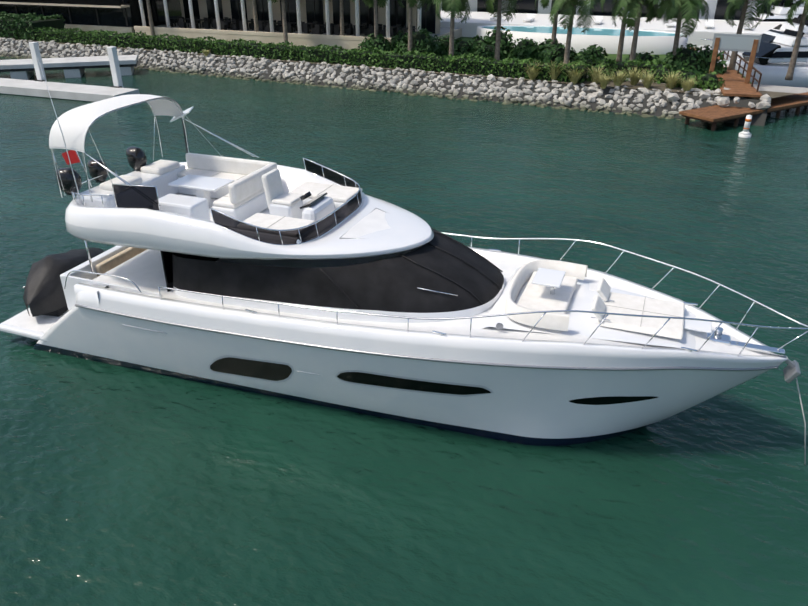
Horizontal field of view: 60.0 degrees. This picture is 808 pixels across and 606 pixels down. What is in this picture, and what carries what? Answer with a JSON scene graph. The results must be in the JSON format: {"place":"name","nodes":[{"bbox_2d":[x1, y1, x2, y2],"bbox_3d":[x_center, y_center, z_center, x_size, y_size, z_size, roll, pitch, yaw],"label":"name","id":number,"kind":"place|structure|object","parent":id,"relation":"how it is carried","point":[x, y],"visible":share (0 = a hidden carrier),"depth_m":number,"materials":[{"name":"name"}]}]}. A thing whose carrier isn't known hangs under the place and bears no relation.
{"place":"outdoors","nodes":[
{"label":"outdoors","id":0,"kind":"place"},
{"bbox_2d":[0,46,807,605],"bbox_3d":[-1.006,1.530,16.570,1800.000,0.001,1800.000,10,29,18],"label":"water surface","id":1,"kind":"object","parent":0,"point":[122,486],"depth_m":14.26,"materials":[{"name":"teal liquid"}]},
{"bbox_2d":[0,55,137,79],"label":"concrete pier","id":2,"kind":"structure","parent":1,"relation":"on","point":[70,67],"depth_m":51.70,"materials":[{"name":"grey concrete"}]},
{"bbox_2d":[0,42,139,101],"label":"floating dock","id":3,"kind":"object","parent":1,"relation":"on","point":[65,91],"visible":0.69,"depth_m":45.32,"materials":[{"name":"concrete"}]},
{"bbox_2d":[0,59,807,464],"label":"yacht","id":4,"kind":"object","parent":1,"relation":"on","point":[316,283],"visible":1,"depth_m":14.08,"materials":[{"name":"white plastic"}]},
{"bbox_2d":[679,48,807,130],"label":"wooden dock","id":5,"kind":"object","parent":1,"relation":"on","point":[734,83],"visible":0.48,"depth_m":39.80,"materials":[{"name":"brown wood"}]},
{"bbox_2d":[739,115,751,137],"bbox_3d":[17.649,-9.051,36.005,0.600,1.260,0.600,10,29,18],"label":"channel buoy","id":6,"kind":"object","parent":1,"relation":"on","point":[745,133],"visible":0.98,"depth_m":35.92,"materials":[{"name":"white paint"}]},
{"bbox_2d":[699,17,807,59],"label":"moored cruiser","id":7,"kind":"object","parent":1,"relation":"on","point":[770,35],"visible":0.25,"depth_m":52.83,"materials":[{"name":"white plastic"}]},
{"bbox_2d":[699,1,807,21],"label":"moored cruiser","id":8,"kind":"object","parent":1,"relation":"on","point":[778,13],"visible":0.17,"depth_m":64.61,"materials":[{"name":"white plastic"}]},
{"bbox_2d":[718,29,807,87],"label":"moored cruiser","id":9,"kind":"object","parent":1,"relation":"on","point":[771,62],"visible":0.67,"depth_m":47.70,"materials":[{"name":"white plastic"}]},
{"bbox_2d":[773,14,806,29],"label":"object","id":10,"kind":"object","parent":1,"relation":"on","point":[778,27],"visible":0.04,"depth_m":59.00,"materials":[{"name":"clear glass"}]},
{"bbox_2d":[0,37,807,125],"bbox_3d":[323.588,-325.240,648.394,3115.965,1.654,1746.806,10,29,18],"label":"rock embankment","id":11,"kind":"structure","parent":0,"point":[771,91],"depth_m":45.16,"materials":[{"name":"stone"}]},
{"bbox_2d":[0,0,181,33],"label":"dark pavilion","id":12,"kind":"structure","parent":11,"relation":"on","point":[120,16],"depth_m":65.85,"materials":[{"name":"black glass"}]},
{"bbox_2d":[134,0,461,49],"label":"restaurant building","id":13,"kind":"structure","parent":11,"relation":"on","point":[314,23],"depth_m":61.51,"materials":[{"name":"paint"}]},
{"bbox_2d":[0,11,670,83],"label":"hedge row","id":14,"kind":"object","parent":11,"relation":"on","point":[30,26],"visible":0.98,"depth_m":50.90,"materials":[{"name":"green plant"}]},
{"bbox_2d":[0,37,770,124],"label":"riprap rocks","id":15,"kind":"object","parent":11,"relation":"on","point":[724,101],"visible":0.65,"depth_m":46.95,"materials":[{"name":"stone"}]},
{"bbox_2d":[202,49,698,91],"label":"grass tufts","id":16,"kind":"object","parent":11,"relation":"on","point":[671,83],"visible":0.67,"depth_m":42.36,"materials":[{"name":"green plant"}]},
{"bbox_2d":[146,0,807,79],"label":"palm trees","id":17,"kind":"object","parent":11,"relation":"on","point":[631,8],"visible":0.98,"depth_m":45.66,"materials":[{"name":"green plant"}]},
{"bbox_2d":[357,26,727,89],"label":"shrubs","id":18,"kind":"object","parent":11,"relation":"on","point":[690,63],"visible":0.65,"depth_m":49.92,"materials":[{"name":"green plant"}]},
{"bbox_2d":[440,0,803,54],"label":"pool terrace","id":19,"kind":"structure","parent":11,"relation":"on","point":[654,36],"depth_m":60.97,"materials":[{"name":"white paint"}]},
{"bbox_2d":[709,33,761,83],"bbox_3d":[19.833,-14.658,42.213,2.600,2.925,0.278,12,30,23],"label":"marina sign","id":20,"kind":"object","parent":11,"relation":"on","point":[737,42],"visible":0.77,"depth_m":41.78,"materials":[{"name":"grey wood"}]}
]}

